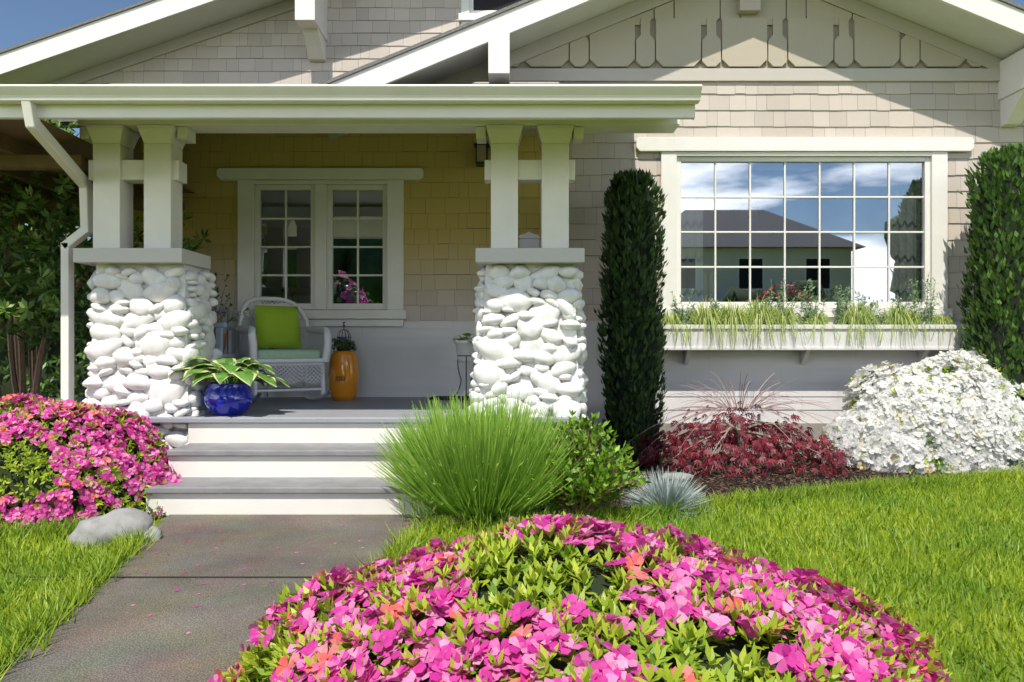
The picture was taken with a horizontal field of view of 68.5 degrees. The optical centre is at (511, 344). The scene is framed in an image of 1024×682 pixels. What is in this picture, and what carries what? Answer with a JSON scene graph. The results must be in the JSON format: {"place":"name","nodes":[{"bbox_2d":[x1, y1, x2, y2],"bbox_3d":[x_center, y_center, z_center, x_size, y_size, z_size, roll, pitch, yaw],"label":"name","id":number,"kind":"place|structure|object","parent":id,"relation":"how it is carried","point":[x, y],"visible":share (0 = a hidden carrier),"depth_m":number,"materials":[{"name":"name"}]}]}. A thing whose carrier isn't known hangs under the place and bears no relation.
{"place":"outdoors","nodes":[
{"label":"outdoors","id":0,"kind":"place"},
{"bbox_2d":[0,224,95,396],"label":"hedge","id":1,"kind":"object","parent":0,"point":[6,384],"depth_m":10.59,"materials":[{"name":"plant"}]},
{"bbox_2d":[0,119,193,227],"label":"porch roof","id":2,"kind":"structure","parent":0,"point":[23,152],"depth_m":5.45,"materials":[{"name":"wood"}]},
{"bbox_2d":[0,165,211,399],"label":"tree","id":3,"kind":"object","parent":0,"point":[25,285],"depth_m":6.23,"materials":[{"name":"plant"}]},
{"bbox_2d":[0,168,198,338],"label":"new tree leaves","id":4,"kind":"object","parent":3,"relation":"attached to","point":[34,235],"visible":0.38,"depth_m":6.22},
{"bbox_2d":[0,0,284,83],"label":"gable soffit","id":5,"kind":"structure","parent":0,"point":[133,41],"depth_m":8.94,"materials":[{"name":"wood"}]},
{"bbox_2d":[0,0,154,53],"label":"roof","id":6,"kind":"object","parent":5,"relation":"attached to","point":[74,26],"depth_m":8.59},
{"bbox_2d":[0,0,218,75],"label":"fascia board","id":7,"kind":"object","parent":6,"relation":"attached to","point":[74,39],"depth_m":8.61,"materials":[{"name":"wood"}]},
{"bbox_2d":[46,0,294,83],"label":"roof trim","id":8,"kind":"structure","parent":5,"relation":"attached to","point":[188,40],"depth_m":9.17,"materials":[{"name":"beige"}]},
{"bbox_2d":[41,0,594,121],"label":"shingles","id":9,"kind":"object","parent":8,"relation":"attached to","point":[400,28],"visible":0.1,"depth_m":9.19,"materials":[{"name":"wood"}]},
{"bbox_2d":[458,0,496,24],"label":"window frame","id":10,"kind":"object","parent":9,"relation":"attached to","point":[467,14],"depth_m":9.16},
{"bbox_2d":[295,0,327,61],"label":"bracket","id":11,"kind":"object","parent":5,"relation":"attached to","point":[311,16],"visible":1,"depth_m":8.87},
{"bbox_2d":[88,264,208,447],"bbox_3d":[-2.630,0.240,5.540,0.760,1.620,0.540,0,0,0],"label":"mortar","id":12,"kind":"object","parent":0,"point":[182,291],"visible":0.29,"depth_m":5.32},
{"bbox_2d":[0,514,428,681],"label":"path","id":13,"kind":"structure","parent":0,"point":[112,634],"depth_m":3.12,"materials":[{"name":"concrete"}]},
{"bbox_2d":[143,526,163,540],"bbox_3d":[-1.932,1.028,4.029,0.123,0.114,0.100,0,0,0],"label":"rock","id":14,"kind":"object","parent":13,"relation":"on","point":[159,533],"visible":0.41,"depth_m":4.00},
{"bbox_2d":[18,576,311,577],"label":"path joints","id":15,"kind":"object","parent":13,"relation":"on","point":[196,576],"visible":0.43,"depth_m":3.35,"materials":[{"name":"grey"}]},
{"bbox_2d":[167,358,289,387],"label":"hosta leaves","id":16,"kind":"object","parent":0,"point":[234,360],"visible":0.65,"depth_m":5.22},
{"bbox_2d":[146,423,469,515],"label":"step risers","id":17,"kind":"object","parent":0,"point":[274,466],"visible":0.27,"depth_m":4.90,"materials":[{"name":"paint"}]},
{"bbox_2d":[144,444,413,493],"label":"step treads","id":18,"kind":"object","parent":17,"relation":"on","point":[282,486],"visible":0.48,"depth_m":4.80,"materials":[{"name":"concrete"}]},
{"bbox_2d":[1,397,582,422],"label":"porch floor","id":19,"kind":"structure","parent":17,"relation":"on","point":[326,410],"depth_m":5.63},
{"bbox_2d":[203,381,252,415],"bbox_3d":[-2.020,0.384,5.360,0.336,0.232,0.336,0,0,0],"label":"blue pot","id":20,"kind":"object","parent":19,"relation":"on","point":[228,399],"visible":0.93,"depth_m":5.24,"materials":[{"name":"blue ceramic"}]},
{"bbox_2d":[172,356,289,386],"bbox_3d":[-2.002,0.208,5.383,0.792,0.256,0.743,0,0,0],"label":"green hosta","id":21,"kind":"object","parent":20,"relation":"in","point":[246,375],"visible":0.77,"depth_m":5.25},
{"bbox_2d":[212,305,267,397],"bbox_3d":[-2.500,0.070,6.525,0.460,0.860,1.170,0,0,0],"label":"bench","id":22,"kind":"object","parent":19,"relation":"on","point":[220,330],"visible":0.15,"depth_m":7.05,"materials":[{"name":"grey paint"}]},
{"bbox_2d":[211,273,248,332],"bbox_3d":[-2.469,-0.349,6.285,0.485,0.524,0.306,0,0,0],"label":"plant","id":23,"kind":"object","parent":22,"relation":"on","point":[226,296],"depth_m":6.27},
{"bbox_2d":[235,297,331,401],"bbox_3d":[-2.037,0.029,6.574,0.714,0.937,0.992,0,0,-32],"label":"chair frame","id":24,"kind":"object","parent":19,"relation":"on","point":[303,389],"visible":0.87,"depth_m":6.41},
{"bbox_2d":[240,301,309,358],"bbox_3d":[-2.157,-0.140,6.769,0.607,0.560,0.284,0,0,-32],"label":"chair back","id":25,"kind":"object","parent":24,"relation":"on","point":[304,338],"visible":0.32,"depth_m":6.84,"materials":[{"name":"white wicker"}]},
{"bbox_2d":[254,305,300,347],"bbox_3d":[-2.088,-0.160,6.716,0.384,0.380,0.166,0,0,-32],"label":"pillow","id":26,"kind":"object","parent":24,"relation":"on","point":[277,327],"visible":0.99,"depth_m":6.68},
{"bbox_2d":[244,349,320,358],"bbox_3d":[-1.991,0.085,6.503,0.540,0.090,0.510,0,0,-32],"label":"chair cushion","id":27,"kind":"object","parent":24,"relation":"on","point":[285,353],"visible":0.76,"depth_m":6.30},
{"bbox_2d":[254,363,323,385],"bbox_3d":[-1.853,0.237,6.283,0.580,0.195,0.001,0,0,-32],"label":"wicker chair skirt","id":28,"kind":"object","parent":24,"relation":"attached to","point":[297,372],"visible":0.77,"depth_m":6.32,"materials":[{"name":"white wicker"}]},
{"bbox_2d":[309,333,323,357],"bbox_3d":[-1.717,0.000,6.661,0.018,0.280,0.468,0,0,-32],"label":"wicker chair armrest","id":29,"kind":"object","parent":24,"relation":"attached to","point":[322,337],"visible":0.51,"depth_m":6.72,"materials":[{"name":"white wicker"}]},
{"bbox_2d":[328,351,358,400],"bbox_3d":[-1.520,0.276,6.800,0.272,0.448,0.272,0,0,0],"label":"garden stool","id":30,"kind":"object","parent":19,"relation":"on","point":[344,363],"visible":0.95,"depth_m":6.70,"materials":[{"name":"orange ceramic"}]},
{"bbox_2d":[331,336,356,352],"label":"potted plant","id":31,"kind":"object","parent":30,"relation":"on","point":[345,345],"visible":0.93,"depth_m":6.76,"materials":[{"name":"green plant"}]},
{"bbox_2d":[229,321,475,396],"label":"wall","id":32,"kind":"structure","parent":19,"relation":"on","point":[413,359],"depth_m":7.20,"materials":[{"name":"paint"}]},
{"bbox_2d":[428,396,469,399],"bbox_3d":[-0.450,0.491,6.935,0.600,0.015,0.370,0,0,0],"label":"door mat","id":33,"kind":"object","parent":19,"relation":"on","point":[446,397],"depth_m":6.84,"materials":[{"name":"green"}]},
{"bbox_2d":[453,355,474,399],"bbox_3d":[-0.426,0.297,6.848,0.268,0.404,0.244,0,0,0],"label":"plant stand","id":34,"kind":"object","parent":33,"relation":"on","point":[466,374],"visible":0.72,"depth_m":6.83,"materials":[{"name":"black metal"}]},
{"bbox_2d":[454,340,474,361],"bbox_3d":[-0.420,0.060,6.880,0.220,0.200,0.220,0,0,0],"label":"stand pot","id":35,"kind":"object","parent":34,"relation":"on","point":[464,347],"visible":0.73,"depth_m":6.80,"materials":[{"name":"white"}]},
{"bbox_2d":[51,0,838,201],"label":"roof","id":36,"kind":"structure","parent":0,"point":[489,4],"depth_m":9.20,"materials":[{"name":"white"}]},
{"bbox_2d":[477,145,485,160],"bbox_3d":[-0.285,-1.791,7.080,0.088,0.158,0.088,0,0,0],"label":"lantern glass","id":37,"kind":"object","parent":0,"point":[481,152],"visible":0.79,"depth_m":7.04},
{"bbox_2d":[0,473,1023,681],"bbox_3d":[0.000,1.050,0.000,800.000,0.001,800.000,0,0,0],"label":"lawn","id":38,"kind":"structure","parent":0,"point":[954,674],"depth_m":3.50,"materials":[{"name":"plant"}]},
{"bbox_2d":[0,510,103,543],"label":"grass","id":39,"kind":"structure","parent":38,"relation":"on","point":[11,529],"depth_m":4.05,"materials":[{"name":"green plant"}]},
{"bbox_2d":[0,513,162,680],"bbox_3d":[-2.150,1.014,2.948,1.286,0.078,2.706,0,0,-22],"label":"grass","id":40,"kind":"structure","parent":38,"relation":"on","point":[16,560],"depth_m":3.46,"materials":[{"name":"plant"}]},
{"bbox_2d":[0,393,181,525],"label":"azalea","id":41,"kind":"object","parent":38,"relation":"on","point":[62,508],"depth_m":4.52,"materials":[{"name":"plant"}]},
{"bbox_2d":[0,394,158,520],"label":"pink flowers","id":42,"kind":"object","parent":41,"relation":"attached to","point":[105,459],"visible":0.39,"depth_m":4.58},
{"bbox_2d":[0,394,175,525],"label":"flowering bush leaves","id":43,"kind":"object","parent":41,"relation":"attached to","point":[160,444],"visible":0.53,"depth_m":4.51,"materials":[{"name":"green plant"}]},
{"bbox_2d":[67,508,152,548],"bbox_3d":[-2.121,0.999,3.988,0.383,0.253,0.267,0,0,0],"label":"rock","id":44,"kind":"object","parent":38,"relation":"on","point":[119,520],"visible":0.63,"depth_m":3.92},
{"bbox_2d":[256,521,435,681],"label":"grass","id":45,"kind":"structure","parent":38,"relation":"on","point":[414,539],"depth_m":3.75,"materials":[{"name":"green plant"}]},
{"bbox_2d":[365,384,587,519],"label":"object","id":46,"kind":"object","parent":38,"relation":"on","point":[438,428],"visible":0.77,"depth_m":4.20,"materials":[{"name":"plant"}]},
{"bbox_2d":[134,84,1023,392],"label":"backing wall","id":47,"kind":"structure","parent":38,"relation":"on","point":[526,214],"depth_m":7.20,"materials":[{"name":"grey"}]},
{"bbox_2d":[261,191,382,303],"bbox_3d":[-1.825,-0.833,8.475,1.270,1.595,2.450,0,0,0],"label":"window glass","id":48,"kind":"object","parent":47,"relation":"attached to","point":[344,232],"visible":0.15,"depth_m":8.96,"materials":[{"name":"glass"}]},
{"bbox_2d":[263,191,305,217],"bbox_3d":[-2.170,-1.346,7.275,0.484,0.272,0.010,0,0,0],"label":"window blind","id":49,"kind":"object","parent":48,"relation":"attached to","point":[273,204],"visible":0.64,"depth_m":7.27,"materials":[{"name":"grey"}]},
{"bbox_2d":[334,191,382,217],"bbox_3d":[-1.480,-1.346,7.275,0.484,0.272,0.010,0,0,0],"label":"window blind","id":50,"kind":"object","parent":48,"relation":"attached to","point":[342,209],"visible":0.64,"depth_m":7.27,"materials":[{"name":"grey"}]},
{"bbox_2d":[208,513,950,681],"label":"azalea","id":51,"kind":"object","parent":38,"relation":"on","point":[853,652],"depth_m":1.84,"materials":[{"name":"plant"}]},
{"bbox_2d":[213,511,953,681],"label":"flower bush leaves","id":52,"kind":"object","parent":38,"relation":"on","point":[690,632],"visible":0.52,"depth_m":1.89,"materials":[{"name":"plant"}]},
{"bbox_2d":[214,517,944,681],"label":"flowers","id":53,"kind":"object","parent":52,"relation":"on","point":[397,611],"visible":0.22,"depth_m":1.85,"materials":[{"name":"plant"}]},
{"bbox_2d":[590,423,827,453],"bbox_3d":[3.975,0.950,7.285,7.050,0.400,0.230,0,0,0],"label":"foundation","id":54,"kind":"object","parent":38,"relation":"on","point":[817,433],"depth_m":7.17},
{"bbox_2d":[583,321,973,422],"bbox_3d":[3.975,0.260,7.195,7.049,0.980,0.010,0,0,0],"label":"lap siding","id":55,"kind":"object","parent":54,"relation":"on","point":[824,376],"visible":0.26,"depth_m":7.19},
{"bbox_2d":[660,325,962,364],"bbox_3d":[2.775,0.002,7.060,2.760,0.374,0.256,0,0,0],"label":"window box","id":56,"kind":"object","parent":55,"relation":"attached to","point":[924,347],"visible":0.72,"depth_m":6.95,"materials":[{"name":"paint"}]},
{"bbox_2d":[668,325,961,349],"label":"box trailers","id":57,"kind":"object","parent":56,"relation":"attached to","point":[803,335],"visible":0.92,"depth_m":6.91,"materials":[{"name":"green plant"}]},
{"bbox_2d":[401,463,1023,535],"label":"lawn edge","id":58,"kind":"object","parent":38,"relation":"on","point":[608,513],"visible":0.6,"depth_m":4.90,"materials":[{"name":"green plant"}]},
{"bbox_2d":[619,371,855,478],"bbox_3d":[1.989,0.667,6.457,2.284,0.892,1.311,0,0,0],"label":"maple","id":59,"kind":"object","parent":38,"relation":"on","point":[764,446],"depth_m":6.24,"materials":[{"name":"plant"}]},
{"bbox_2d":[815,347,1023,473],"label":"azalea","id":60,"kind":"object","parent":38,"relation":"on","point":[905,440],"depth_m":6.23,"materials":[{"name":"plant"}]},
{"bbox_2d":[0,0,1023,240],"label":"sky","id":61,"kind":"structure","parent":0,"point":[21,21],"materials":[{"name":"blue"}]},
{"bbox_2d":[480,264,579,428],"bbox_3d":[0.125,0.240,5.540,0.760,1.620,0.540,0,0,0],"label":"mortar","id":62,"kind":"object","parent":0,"point":[562,331],"visible":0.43,"depth_m":5.30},
{"bbox_2d":[429,453,1004,525],"bbox_3d":[3.760,1.044,5.710,8.480,0.001,2.980,0,0,0],"label":"bed","id":63,"kind":"object","parent":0,"point":[753,487],"visible":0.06,"depth_m":5.91,"materials":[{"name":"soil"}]},
{"bbox_2d":[383,406,577,530],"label":"ornamental grass","id":64,"kind":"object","parent":63,"relation":"on","point":[547,507],"depth_m":4.26,"materials":[{"name":"plant"}]},
{"bbox_2d":[469,264,591,436],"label":"pier rocks","id":65,"kind":"object","parent":63,"relation":"on","point":[534,336],"visible":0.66,"depth_m":5.26,"materials":[{"name":"stone"}]},
{"bbox_2d":[527,409,651,516],"bbox_3d":[0.406,0.704,4.446,0.844,0.658,0.662,0,0,0],"label":"green shrub","id":66,"kind":"object","parent":63,"relation":"on","point":[596,460],"depth_m":4.34,"materials":[{"name":"plant"}]},
{"bbox_2d":[594,167,668,464],"bbox_3d":[1.066,-0.250,6.634,0.695,2.599,0.724,0,0,0],"label":"cypress","id":67,"kind":"object","parent":63,"relation":"on","point":[630,178],"depth_m":6.44,"materials":[{"name":"plant"}]},
{"bbox_2d":[621,465,718,518],"bbox_3d":[0.963,0.906,4.725,0.615,0.293,0.632,0,0,0],"label":"fescue","id":68,"kind":"object","parent":63,"relation":"on","point":[670,492],"visible":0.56,"depth_m":4.67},
{"bbox_2d":[822,350,1023,473],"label":"white azalea leaves","id":69,"kind":"object","parent":63,"relation":"on","point":[929,388],"visible":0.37,"depth_m":6.33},
{"bbox_2d":[846,351,1000,473],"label":"white flowers","id":70,"kind":"object","parent":63,"relation":"on","point":[863,466],"visible":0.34,"depth_m":6.25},
{"bbox_2d":[955,142,1023,400],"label":"cypress","id":71,"kind":"object","parent":63,"relation":"on","point":[991,157],"depth_m":6.44,"materials":[{"name":"plant"}]},
{"bbox_2d":[703,170,922,301],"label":"interior window","id":72,"kind":"structure","parent":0,"point":[732,249],"depth_m":9.70,"materials":[{"name":"glass"}]},
{"bbox_2d":[681,163,922,301],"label":"curtains","id":73,"kind":"object","parent":72,"relation":"attached to","point":[905,214],"visible":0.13,"depth_m":7.37,"materials":[{"name":"white fabric"}]},
{"label":"bed","id":74,"kind":"object","parent":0,"visible":0},
{"bbox_2d":[0,119,94,396],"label":"tree","id":75,"kind":"object","parent":74,"relation":"on","point":[17,364],"depth_m":7.93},
{"bbox_2d":[1,121,95,285],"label":"tree leaves","id":76,"kind":"object","parent":75,"relation":"attached to","point":[58,125],"visible":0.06,"depth_m":7.88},
{"bbox_2d":[80,266,222,449],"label":"pier rocks","id":77,"kind":"object","parent":74,"relation":"on","point":[158,351],"visible":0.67,"depth_m":5.26,"materials":[{"name":"stone"}]},
{"bbox_2d":[73,248,584,268],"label":"pier caps","id":78,"kind":"object","parent":77,"relation":"on","point":[95,256],"visible":0.91,"depth_m":5.20,"materials":[{"name":"grey paint"}]},
{"bbox_2d":[80,125,583,247],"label":"posts","id":79,"kind":"object","parent":78,"relation":"on","point":[117,171],"visible":0.91,"depth_m":5.26,"materials":[{"name":"wood"}]},
{"bbox_2d":[0,104,694,119],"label":"fascia","id":80,"kind":"structure","parent":79,"relation":"on","point":[361,111],"depth_m":4.60,"materials":[{"name":"wood"}]},
{"bbox_2d":[21,101,92,400],"bbox_3d":[-3.053,-0.224,4.972,0.209,2.548,0.925,0,0,-8],"label":"downspout","id":81,"kind":"object","parent":80,"relation":"attached to","point":[45,138],"visible":0.86,"depth_m":5.34,"materials":[{"name":"metal"}]},
{"bbox_2d":[133,133,540,320],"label":"porch shingles","id":82,"kind":"object","parent":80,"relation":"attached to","point":[440,238],"visible":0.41,"depth_m":7.19,"materials":[{"name":"wood"}]},
{"bbox_2d":[217,168,423,325],"bbox_3d":[-1.825,-0.927,7.180,1.960,1.505,0.110,0,0,0],"label":"window frame","id":83,"kind":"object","parent":82,"relation":"attached to","point":[322,185],"depth_m":7.16,"materials":[{"name":"wood"}]},
{"bbox_2d":[0,84,701,103],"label":"gutter","id":84,"kind":"object","parent":80,"relation":"attached to","point":[358,93],"visible":1,"depth_m":4.51,"materials":[{"name":"metal"}]},
{"bbox_2d":[319,0,1023,83],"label":"roof edge","id":85,"kind":"object","parent":80,"relation":"on","point":[493,14],"depth_m":6.64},
{"bbox_2d":[330,0,1023,83],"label":"fascia board","id":86,"kind":"object","parent":85,"relation":"attached to","point":[533,12],"visible":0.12,"depth_m":6.66,"materials":[{"name":"wood"}]},
{"bbox_2d":[391,0,1023,83],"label":"front gable soffit","id":87,"kind":"structure","parent":80,"relation":"on","point":[968,29],"depth_m":6.97,"materials":[{"name":"wood"}]},
{"bbox_2d":[488,33,509,83],"bbox_3d":[-0.115,-2.576,6.920,0.190,0.360,0.560,0,0,0],"label":"bracket","id":88,"kind":"object","parent":87,"relation":"attached to","point":[498,58],"visible":0.77,"depth_m":6.64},
{"bbox_2d":[328,0,1002,141],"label":"front gable frieze","id":89,"kind":"object","parent":87,"relation":"attached to","point":[983,59],"visible":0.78,"depth_m":7.17,"materials":[{"name":"beige"}]},
{"bbox_2d":[459,68,999,81],"bbox_3d":[2.245,-2.575,7.183,5.510,0.120,0.034,0,0,0],"label":"trim board","id":90,"kind":"object","parent":89,"relation":"attached to","point":[749,74],"visible":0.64,"depth_m":7.17,"materials":[{"name":"beige"}]},
{"bbox_2d":[512,0,980,67],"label":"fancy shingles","id":91,"kind":"object","parent":89,"relation":"attached to","point":[743,42],"visible":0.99,"depth_m":7.16,"materials":[{"name":"wood"}]},
{"bbox_2d":[510,0,982,67],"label":"gable","id":92,"kind":"structure","parent":89,"relation":"attached to","point":[721,64],"depth_m":7.19,"materials":[{"name":"beige"}]},
{"bbox_2d":[737,0,760,14],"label":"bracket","id":93,"kind":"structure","parent":92,"relation":"attached to","point":[748,6],"depth_m":7.08,"materials":[{"name":"beige"}]},
{"bbox_2d":[559,82,1023,320],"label":"shingles","id":94,"kind":"object","parent":89,"relation":"attached to","point":[799,118],"visible":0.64,"depth_m":7.19,"materials":[{"name":"wood"}]},
{"bbox_2d":[635,137,973,324],"bbox_3d":[2.785,-1.080,7.180,3.210,1.780,0.110,0,0,0],"label":"window trim","id":95,"kind":"structure","parent":94,"relation":"attached to","point":[930,154],"depth_m":7.16,"materials":[{"name":"wood"}]},
{"bbox_2d":[681,162,922,301],"bbox_3d":[2.785,-1.081,7.226,2.334,1.342,0.001,0,0,0],"label":"window glass","id":96,"kind":"object","parent":95,"relation":"in","point":[700,281],"visible":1,"depth_m":7.23,"materials":[{"name":"glass"}]},
{"bbox_2d":[998,48,1023,126],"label":"bracket","id":97,"kind":"object","parent":87,"relation":"attached to","point":[1011,90],"visible":1,"depth_m":7.03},
{"bbox_2d":[77,119,679,132],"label":"porch beam","id":98,"kind":"structure","parent":79,"relation":"on","point":[402,125],"depth_m":5.24,"materials":[{"name":"wood"}]},
{"bbox_2d":[518,232,539,247],"bbox_3d":[0.125,-0.751,5.560,0.168,0.161,0.090,0,0,0],"label":"cap crest","id":99,"kind":"object","parent":78,"relation":"on","point":[528,240],"visible":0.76,"depth_m":5.52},
{"label":"box soil","id":100,"kind":"structure","parent":0,"visible":0},
{"bbox_2d":[660,311,687,335],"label":"ornamental grass","id":101,"kind":"object","parent":100,"relation":"on","point":[673,320],"depth_m":7.00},
{"bbox_2d":[671,288,694,324],"bbox_3d":[1.609,-0.347,7.087,0.241,0.426,0.187,0,0,-16],"label":"plant","id":102,"kind":"object","parent":100,"relation":"on","point":[684,316],"visible":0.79,"depth_m":7.06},
{"bbox_2d":[683,295,730,348],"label":"ornamental grass","id":103,"kind":"object","parent":100,"relation":"on","point":[706,318],"depth_m":6.96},
{"bbox_2d":[709,297,758,343],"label":"ornamental grass","id":104,"kind":"object","parent":100,"relation":"on","point":[733,317],"depth_m":6.95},
{"bbox_2d":[728,295,789,350],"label":"ornamental grass","id":105,"kind":"object","parent":100,"relation":"on","point":[758,316],"depth_m":6.96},
{"bbox_2d":[764,303,800,342],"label":"ornamental grass","id":106,"kind":"object","parent":100,"relation":"on","point":[789,319],"depth_m":6.97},
{"bbox_2d":[767,278,802,324],"bbox_3d":[2.554,-0.383,7.059,0.411,0.496,0.208,0,0,0],"label":"box sprig","id":107,"kind":"object","parent":100,"relation":"on","point":[779,304],"visible":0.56,"depth_m":7.08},
{"bbox_2d":[792,279,826,324],"bbox_3d":[2.793,-0.381,7.076,0.338,0.495,0.185,0,0,26],"label":"box sprig","id":108,"kind":"object","parent":100,"relation":"on","point":[810,308],"visible":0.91,"depth_m":7.07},
{"bbox_2d":[801,310,832,339],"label":"ornamental grass","id":109,"kind":"object","parent":100,"relation":"on","point":[818,317],"depth_m":7.01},
{"bbox_2d":[833,285,852,324],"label":"flowering plant","id":110,"kind":"object","parent":100,"relation":"on","point":[839,307],"visible":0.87,"depth_m":7.04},
{"bbox_2d":[832,298,885,346],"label":"ornamental grass","id":111,"kind":"object","parent":100,"relation":"on","point":[856,320],"depth_m":6.97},
{"bbox_2d":[855,290,880,324],"bbox_3d":[3.355,-0.325,7.065,0.299,0.392,0.214,0,0,0],"label":"flowering plant","id":112,"kind":"object","parent":100,"relation":"on","point":[865,302],"visible":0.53,"depth_m":7.06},
{"bbox_2d":[872,297,905,324],"bbox_3d":[3.539,-0.300,7.060,0.406,0.318,0.208,0,0,0],"label":"flowering plant","id":113,"kind":"object","parent":100,"relation":"on","point":[902,306],"visible":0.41,"depth_m":7.04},
{"bbox_2d":[877,302,923,341],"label":"ornamental grass","id":114,"kind":"object","parent":100,"relation":"on","point":[891,320],"depth_m":6.98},
{"bbox_2d":[899,310,928,340],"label":"ornamental grass","id":115,"kind":"object","parent":100,"relation":"on","point":[917,322],"depth_m":6.98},
{"bbox_2d":[909,275,938,324],"bbox_3d":[3.870,-0.416,7.067,0.266,0.550,0.197,0,0,27],"label":"flowering plant","id":116,"kind":"object","parent":100,"relation":"on","point":[928,320],"visible":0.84,"depth_m":7.05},
{"bbox_2d":[931,313,960,337],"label":"ornamental grass","id":117,"kind":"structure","parent":100,"relation":"on","point":[945,320],"depth_m":7.02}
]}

